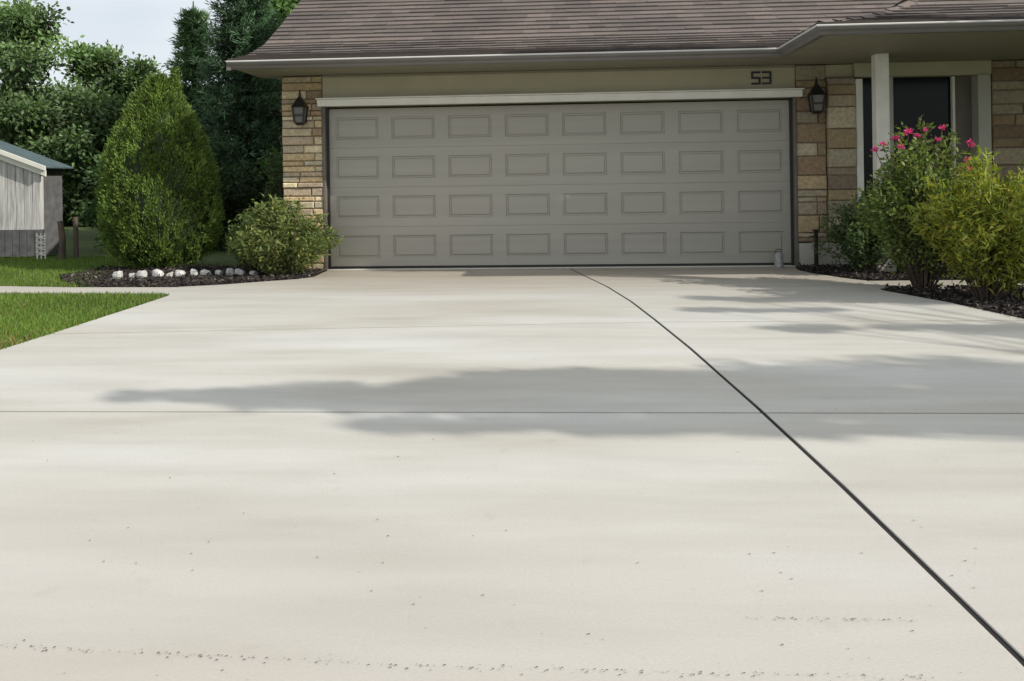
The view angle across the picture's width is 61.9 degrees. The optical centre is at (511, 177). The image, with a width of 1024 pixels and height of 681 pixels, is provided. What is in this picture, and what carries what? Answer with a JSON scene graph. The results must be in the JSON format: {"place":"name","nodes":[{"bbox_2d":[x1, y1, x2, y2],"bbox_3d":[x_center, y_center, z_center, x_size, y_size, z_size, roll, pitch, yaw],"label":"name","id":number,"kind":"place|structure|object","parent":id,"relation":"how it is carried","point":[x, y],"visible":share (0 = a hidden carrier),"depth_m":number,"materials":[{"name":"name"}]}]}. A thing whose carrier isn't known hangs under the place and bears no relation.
{"place":"outdoors","nodes":[
{"label":"outdoors","id":0,"kind":"place"},
{"bbox_2d":[57,217,78,259],"bbox_3d":[-6.427,0.891,12.356,0.274,0.622,0.100,-1,0,-27],"label":"wooden post","id":1,"kind":"object","parent":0,"point":[62,243],"visible":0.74,"depth_m":12.32,"materials":[{"name":"brown wood"}]},
{"bbox_2d":[0,0,233,138],"label":"sky","id":2,"kind":"structure","parent":0,"point":[144,27],"materials":[{"name":"white"}]},
{"bbox_2d":[226,3,299,70],"bbox_3d":[-3.005,-2.871,12.634,0.050,3.349,6.200,-1,0,3],"label":"rake board","id":3,"kind":"object","parent":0,"point":[228,67],"visible":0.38,"depth_m":9.54,"materials":[{"name":"beige wood"}]},
{"bbox_2d":[322,107,328,269],"bbox_3d":[-2.247,0.137,10.361,0.035,1.962,0.210,-1,0,3],"label":"door jamb","id":4,"kind":"object","parent":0,"point":[325,195],"depth_m":10.26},
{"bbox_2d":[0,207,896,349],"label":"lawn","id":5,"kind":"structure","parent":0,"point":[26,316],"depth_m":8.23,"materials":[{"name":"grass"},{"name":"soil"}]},
{"bbox_2d":[0,140,73,256],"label":"garden shed","id":6,"kind":"structure","parent":5,"relation":"on","point":[31,206],"depth_m":12.88,"materials":[{"name":"white wood"}]},
{"bbox_2d":[36,233,45,258],"bbox_3d":[-6.808,0.996,12.334,0.145,0.380,0.026,-1,0,3],"label":"garden trellis","id":7,"kind":"object","parent":5,"relation":"on","point":[41,242],"visible":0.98,"depth_m":12.33,"materials":[{"name":"white paint"}]},
{"bbox_2d":[0,0,122,205],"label":"deciduous tree","id":8,"kind":"object","parent":5,"relation":"on","point":[33,118],"visible":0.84,"depth_m":16.80,"materials":[{"name":"green plant"}]},
{"bbox_2d":[62,189,83,225],"bbox_3d":[-15.056,0.037,22.918,8.244,3.406,3.591,-1,0,3],"label":"background foliage","id":9,"kind":"object","parent":8,"relation":"part of","point":[69,201],"visible":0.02,"depth_m":22.37,"materials":[{"name":"green plant"}]},
{"bbox_2d":[68,142,106,250],"bbox_3d":[-6.258,0.393,13.987,2.034,1.944,1.443,-1,0,3],"label":"hedge","id":10,"kind":"object","parent":5,"relation":"on","point":[93,205],"visible":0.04,"depth_m":13.76,"materials":[{"name":"green plant"}]},
{"bbox_2d":[0,286,176,294],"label":"walkway","id":11,"kind":"structure","parent":5,"relation":"on","point":[82,290],"depth_m":8.73,"materials":[{"name":"concrete"}]},
{"bbox_2d":[49,39,165,191],"bbox_3d":[-8.436,-0.838,18.314,3.117,4.309,2.877,-1,0,33],"label":"deciduous tree","id":12,"kind":"object","parent":5,"relation":"on","point":[105,68],"visible":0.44,"depth_m":18.02,"materials":[{"name":"green plant"}]},
{"bbox_2d":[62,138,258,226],"bbox_3d":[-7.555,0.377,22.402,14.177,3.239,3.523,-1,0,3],"label":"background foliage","id":13,"kind":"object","parent":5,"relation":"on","point":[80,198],"depth_m":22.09,"materials":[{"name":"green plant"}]},
{"bbox_2d":[57,263,325,286],"bbox_3d":[-3.762,1.148,9.863,3.156,0.184,2.031,-1,0,3],"label":"mulch bed","id":14,"kind":"object","parent":5,"relation":"on","point":[107,279],"visible":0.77,"depth_m":9.50,"materials":[{"name":"brown wood"}]},
{"bbox_2d":[93,66,225,268],"bbox_3d":[-4.513,-0.112,10.959,1.582,2.660,1.557,-1,0,-29],"label":"arborvitae tree","id":15,"kind":"object","parent":14,"relation":"on","point":[157,195],"visible":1,"depth_m":10.51,"materials":[{"name":"green plant"}]},
{"bbox_2d":[112,268,257,279],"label":"edging stones","id":16,"kind":"object","parent":14,"relation":"on","point":[156,272],"visible":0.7,"depth_m":9.70,"materials":[{"name":"white stone"}]},
{"bbox_2d":[224,202,267,271],"bbox_3d":[-3.097,0.723,10.175,0.827,0.865,0.755,-1,0,29],"label":"green shrub","id":17,"kind":"object","parent":14,"relation":"on","point":[246,264],"visible":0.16,"depth_m":10.06,"materials":[{"name":"green plant"}]},
{"bbox_2d":[224,194,343,275],"bbox_3d":[-2.588,0.674,9.729,1.331,0.990,0.956,-1,0,3],"label":"green shrub","id":18,"kind":"object","parent":14,"relation":"on","point":[279,247],"visible":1,"depth_m":9.61,"materials":[{"name":"green plant"}]},
{"bbox_2d":[163,1,237,161],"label":"pine tree","id":19,"kind":"object","parent":5,"relation":"on","point":[187,38],"visible":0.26,"depth_m":16.41,"materials":[{"name":"green plant"}]},
{"bbox_2d":[188,0,284,223],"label":"pine tree","id":20,"kind":"object","parent":5,"relation":"on","point":[241,26],"visible":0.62,"depth_m":15.13,"materials":[{"name":"green plant"}]},
{"bbox_2d":[209,147,283,251],"bbox_3d":[-4.209,0.488,13.860,3.254,1.977,1.711,-1,0,3],"label":"hedge","id":21,"kind":"object","parent":5,"relation":"on","point":[233,200],"visible":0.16,"depth_m":13.57,"materials":[{"name":"green plant"}]},
{"bbox_2d":[219,0,299,142],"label":"deciduous tree","id":22,"kind":"object","parent":5,"relation":"on","point":[285,8],"visible":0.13,"depth_m":19.78,"materials":[{"name":"green plant"}]},
{"bbox_2d":[255,135,283,221],"bbox_3d":[-2.863,0.289,10.647,0.607,1.717,0.572,-1,0,35],"label":"climbing shrub","id":23,"kind":"object","parent":5,"relation":"on","point":[277,184],"visible":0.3,"depth_m":10.62,"materials":[{"name":"green plant"}]},
{"bbox_2d":[283,76,322,254],"bbox_3d":[-2.515,-0.049,10.399,0.473,2.340,0.186,-1,0,3],"label":"mortar backing","id":24,"kind":"object","parent":5,"relation":"on","point":[303,149],"visible":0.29,"depth_m":10.30,"materials":[{"name":"concrete"}]},
{"bbox_2d":[282,76,323,269],"bbox_3d":[-2.519,-0.049,10.328,0.485,2.330,0.130,-1,0,3],"label":"stone veneer","id":25,"kind":"object","parent":24,"relation":"attached to","point":[291,90],"visible":0.56,"depth_m":10.28,"materials":[{"name":"beige stone"}]},
{"bbox_2d":[291,90,308,124],"bbox_3d":[-2.518,-0.829,10.170,0.170,0.420,0.227,-1,0,3],"label":"wall lantern","id":26,"kind":"object","parent":25,"relation":"attached to","point":[299,107],"depth_m":10.09,"materials":[{"name":"black metal"}]},
{"bbox_2d":[327,265,795,270],"bbox_3d":[0.542,1.099,10.172,5.530,0.054,0.170,-1,0,3],"label":"threshold","id":27,"kind":"object","parent":5,"relation":"on","point":[563,267],"visible":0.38,"depth_m":10.12,"materials":[{"name":"white paint"}]},
{"bbox_2d":[798,242,851,266],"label":"foundation wall","id":28,"kind":"structure","parent":5,"relation":"on","point":[805,253],"depth_m":9.84,"materials":[{"name":"paint"}]},
{"bbox_2d":[792,65,826,241],"bbox_3d":[3.491,-0.278,10.033,0.323,2.060,0.186,-1,0,3],"label":"mortar backing","id":29,"kind":"object","parent":28,"relation":"on","point":[808,156],"visible":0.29,"depth_m":9.94,"materials":[{"name":"concrete"}]},
{"bbox_2d":[794,65,827,241],"bbox_3d":[3.487,-0.278,9.962,0.335,2.050,0.129,-1,0,3],"label":"stone veneer","id":30,"kind":"object","parent":29,"relation":"attached to","point":[813,163],"visible":0.77,"depth_m":9.92,"materials":[{"name":"beige stone"}]},
{"bbox_2d":[807,77,825,113],"bbox_3d":[3.490,-0.938,9.803,0.170,0.420,0.227,-1,0,3],"label":"wall lantern","id":31,"kind":"object","parent":30,"relation":"attached to","point":[816,97],"depth_m":9.72,"materials":[{"name":"black metal"}]},
{"bbox_2d":[824,77,855,232],"bbox_3d":[3.821,-0.203,9.953,0.299,1.900,0.186,-1,0,3],"label":"mortar backing","id":32,"kind":"object","parent":28,"relation":"on","point":[840,148],"visible":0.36,"depth_m":9.86,"materials":[{"name":"concrete"}]},
{"bbox_2d":[825,64,852,78],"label":"stone veneer block","id":33,"kind":"structure","parent":32,"relation":"on","point":[838,71],"depth_m":9.94,"materials":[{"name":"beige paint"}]},
{"bbox_2d":[825,78,856,241],"bbox_3d":[3.817,-0.203,9.882,0.311,1.890,0.128,-1,0,3],"label":"stone veneer","id":34,"kind":"object","parent":32,"relation":"attached to","point":[840,117],"visible":0.77,"depth_m":9.83,"materials":[{"name":"beige stone"}]},
{"bbox_2d":[796,261,963,280],"bbox_3d":[3.966,1.033,9.151,1.541,0.184,1.389,-1,0,3],"label":"mulch bed","id":35,"kind":"object","parent":5,"relation":"on","point":[831,270],"visible":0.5,"depth_m":8.93,"materials":[{"name":"brown wood"}]},
{"bbox_2d":[808,229,818,266],"bbox_3d":[3.428,0.813,9.710,0.125,0.440,0.060,-1,0,3],"label":"garden hose post","id":36,"kind":"object","parent":35,"relation":"on","point":[816,258],"visible":0.88,"depth_m":9.69,"materials":[{"name":"black metal"}]},
{"bbox_2d":[811,189,895,272],"bbox_3d":[3.765,0.584,9.081,1.139,0.943,0.902,-1,0,3],"label":"green shrub","id":37,"kind":"object","parent":35,"relation":"on","point":[864,255],"visible":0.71,"depth_m":9.03,"materials":[{"name":"green plant"}]},
{"bbox_2d":[871,53,891,263],"bbox_3d":[3.956,-0.198,9.136,0.140,2.245,0.140,-1,0,3],"label":"porch post","id":38,"kind":"object","parent":35,"relation":"on","point":[880,98],"visible":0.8,"depth_m":9.07,"materials":[{"name":"white paint"}]},
{"bbox_2d":[899,260,961,271],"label":"porch slab","id":39,"kind":"structure","parent":5,"relation":"on","point":[942,266],"depth_m":9.04,"materials":[{"name":"concrete"}]},
{"bbox_2d":[893,77,951,225],"bbox_3d":[4.888,-0.154,10.016,0.938,2.030,0.070,-1,0,3],"label":"entry door glass","id":40,"kind":"object","parent":39,"relation":"on","point":[915,99],"visible":0.14,"depth_m":9.98,"materials":[{"name":"black glass"}]},
{"bbox_2d":[863,80,872,210],"bbox_3d":[4.192,-0.134,10.023,0.248,2.010,0.080,-1,0,3],"label":"sidelight glass","id":41,"kind":"object","parent":40,"relation":"attached to","point":[867,125],"visible":0.21,"depth_m":9.98,"materials":[{"name":"black glass"}]},
{"bbox_2d":[854,79,863,202],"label":"sidelight trim","id":42,"kind":"structure","parent":41,"relation":"attached to","point":[859,130],"depth_m":9.83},
{"bbox_2d":[889,76,893,165],"bbox_3d":[4.364,-0.146,9.963,0.098,2.030,0.260,-1,0,3],"label":"door frame","id":43,"kind":"object","parent":40,"relation":"attached to","point":[891,109],"visible":0.09,"depth_m":9.83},
{"bbox_2d":[950,76,955,188],"bbox_3d":[5.143,-0.158,9.934,0.030,2.030,0.058,-1,0,3],"label":"entry door mullion","id":44,"kind":"object","parent":40,"relation":"attached to","point":[952,92],"visible":0.47,"depth_m":9.91},
{"bbox_2d":[955,76,972,182],"bbox_3d":[5.256,-0.159,9.939,0.193,2.030,0.031,-1,0,3],"label":"storm panel","id":45,"kind":"object","parent":40,"relation":"attached to","point":[963,111],"visible":0.36,"depth_m":9.92,"materials":[{"name":"glass"}]},
{"bbox_2d":[971,74,991,178],"bbox_3d":[5.423,-0.162,9.873,0.143,2.030,0.230,-1,0,3],"label":"door frame","id":46,"kind":"object","parent":39,"relation":"on","point":[981,108],"visible":0.46,"depth_m":9.76,"materials":[{"name":"paint"}]},
{"bbox_2d":[991,60,1023,180],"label":"mortar backing","id":47,"kind":"object","parent":39,"relation":"on","point":[1008,114],"visible":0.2,"depth_m":9.79,"materials":[{"name":"beige concrete"}]},
{"bbox_2d":[991,60,1023,198],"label":"stone veneer","id":48,"kind":"object","parent":47,"relation":"on","point":[1006,96],"visible":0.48,"depth_m":9.76,"materials":[{"name":"brown stone"}]},
{"bbox_2d":[881,282,1023,318],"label":"mulch bed","id":49,"kind":"object","parent":5,"relation":"on","point":[1007,303],"visible":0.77,"depth_m":7.18,"materials":[{"name":"brown wood"}]},
{"bbox_2d":[850,115,998,288],"bbox_3d":[3.793,0.234,7.842,1.267,1.635,1.029,-1,0,30],"label":"rose bush","id":50,"kind":"object","parent":49,"relation":"on","point":[896,190],"visible":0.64,"depth_m":7.74,"materials":[{"name":"green plant"}]},
{"bbox_2d":[900,145,1023,300],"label":"flowering shrub","id":51,"kind":"object","parent":49,"relation":"on","point":[981,242],"visible":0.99,"depth_m":6.99,"materials":[{"name":"green plant"}]},
{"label":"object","id":52,"kind":"object","parent":5,"relation":"on","visible":0},
{"bbox_2d":[238,57,783,77],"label":"soffit","id":53,"kind":"structure","parent":52,"relation":"attached to","point":[277,73],"depth_m":9.80,"materials":[{"name":"paint"}]},
{"bbox_2d":[322,67,794,97],"bbox_3d":[0.511,-1.096,10.207,5.596,0.345,0.180,-1,0,3],"label":"header panel","id":54,"kind":"object","parent":52,"relation":"attached to","point":[582,82],"visible":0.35,"depth_m":10.12,"materials":[{"name":"beige paint"}]},
{"bbox_2d":[322,65,794,77],"bbox_3d":[0.503,-1.254,10.108,5.596,0.030,0.013,-1,0,3],"label":"header moulding","id":55,"kind":"object","parent":54,"relation":"attached to","point":[563,71],"visible":1,"depth_m":10.10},
{"bbox_2d":[317,90,802,106],"bbox_3d":[0.515,-0.929,10.060,5.690,0.080,0.108,-1,0,3],"label":"door head trim","id":56,"kind":"structure","parent":54,"relation":"attached to","point":[564,98],"depth_m":10.01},
{"bbox_2d":[315,88,803,99],"bbox_3d":[0.513,-0.978,10.050,5.720,0.015,0.126,-1,0,3],"label":"door head trim cap","id":57,"kind":"object","parent":56,"relation":"on","point":[562,93],"visible":0.82,"depth_m":9.99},
{"bbox_2d":[751,71,771,84],"bbox_3d":[2.910,-1.159,9.960,0.230,0.150,0.016,-1,0,3],"label":"house number","id":58,"kind":"object","parent":54,"relation":"attached to","point":[769,78],"visible":1,"depth_m":9.95,"materials":[{"name":"black metal"}]},
{"bbox_2d":[329,99,788,108],"bbox_3d":[0.535,0.096,10.277,5.528,1.960,0.040,-1,0,3],"label":"door backing","id":59,"kind":"object","parent":52,"relation":"attached to","point":[559,104],"depth_m":10.25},
{"bbox_2d":[326,108,330,268],"bbox_3d":[-2.219,0.137,10.334,0.022,1.960,0.040,-1,0,3],"label":"weather seal","id":60,"kind":"object","parent":59,"relation":"attached to","point":[328,172],"visible":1,"depth_m":10.31,"materials":[{"name":"black rubber"}]},
{"bbox_2d":[329,100,790,266],"bbox_3d":[0.530,0.089,10.210,5.498,1.915,0.017,-1,0,3],"label":"garage door","id":61,"kind":"structure","parent":59,"relation":"attached to","point":[653,183],"depth_m":10.20,"materials":[{"name":"paint"}]},
{"bbox_2d":[331,263,790,268],"bbox_3d":[0.544,1.060,10.214,5.490,0.024,0.045,-1,0,3],"label":"door bottom seal","id":62,"kind":"object","parent":61,"relation":"attached to","point":[585,265],"depth_m":10.19,"materials":[{"name":"black rubber"}]},
{"bbox_2d":[789,98,793,264],"bbox_3d":[3.276,0.055,9.999,0.023,1.960,0.040,-1,0,3],"label":"weather seal","id":63,"kind":"object","parent":59,"relation":"attached to","point":[791,181],"visible":1,"depth_m":9.98,"materials":[{"name":"black rubber"}]},
{"bbox_2d":[0,266,1023,680],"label":"driveway","id":64,"kind":"structure","parent":0,"point":[670,474],"depth_m":3.03,"materials":[{"name":"concrete"}]},
{"bbox_2d":[774,249,782,267],"bbox_3d":[3.067,0.931,9.812,0.100,0.214,0.100,-1,0,3],"label":"metal canister","id":65,"kind":"object","parent":64,"relation":"on","point":[778,259],"visible":1,"depth_m":9.77,"materials":[{"name":"white metal"}]},
{"bbox_2d":[326,97,791,107],"bbox_3d":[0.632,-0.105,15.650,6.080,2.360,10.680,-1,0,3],"label":"door trim","id":66,"kind":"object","parent":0,"point":[558,102],"visible":0.01,"depth_m":10.30,"materials":[{"name":"beige paint"}]},
{"bbox_2d":[792,98,797,265],"bbox_3d":[3.306,0.054,10.022,0.033,1.962,0.210,-1,0,3],"label":"door jamb","id":67,"kind":"object","parent":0,"point":[794,149],"depth_m":9.92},
{"bbox_2d":[874,264,896,272],"bbox_3d":[3.974,0.985,9.136,0.210,0.119,0.210,-1,0,3],"label":"porch post base","id":68,"kind":"object","parent":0,"point":[883,268],"visible":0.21,"depth_m":9.03,"materials":[{"name":"grey stone"}]},
{"bbox_2d":[771,31,1023,64],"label":"soffit entry","id":69,"kind":"object","parent":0,"point":[920,47],"visible":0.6,"depth_m":8.77,"materials":[{"name":"paint"}]},
{"bbox_2d":[226,22,1023,69],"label":"gutter","id":70,"kind":"object","parent":69,"relation":"on","point":[808,38],"visible":1,"depth_m":9.25,"materials":[{"name":"metal"}]},
{"bbox_2d":[226,19,1023,62],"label":"gutter lip","id":71,"kind":"object","parent":70,"relation":"attached to","point":[898,23],"visible":1,"depth_m":9.21,"materials":[{"name":"beige metal"}]},
{"bbox_2d":[853,60,990,78],"bbox_3d":[4.733,-1.250,9.924,1.533,0.161,0.210,-1,0,3],"label":"entry header","id":72,"kind":"object","parent":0,"point":[928,69],"visible":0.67,"depth_m":9.82},
{"bbox_2d":[869,280,1021,288],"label":"walkway","id":73,"kind":"structure","parent":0,"point":[908,282],"depth_m":8.28,"materials":[{"name":"concrete"}]},
{"bbox_3d":[6.200,-3.452,18.218,17.740,4.087,6.070,-1,0,3],"label":"roof back","id":74,"kind":"object","parent":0,"visible":0},
{"bbox_2d":[227,0,1023,60],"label":"roof shingles","id":75,"kind":"object","parent":74,"relation":"on","point":[423,27],"visible":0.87,"depth_m":10.81,"materials":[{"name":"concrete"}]},
{"bbox_2d":[817,0,918,21],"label":"hip caps","id":76,"kind":"object","parent":75,"relation":"attached to","point":[908,3],"visible":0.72,"depth_m":8.52,"materials":[{"name":"concrete"}]}
]}

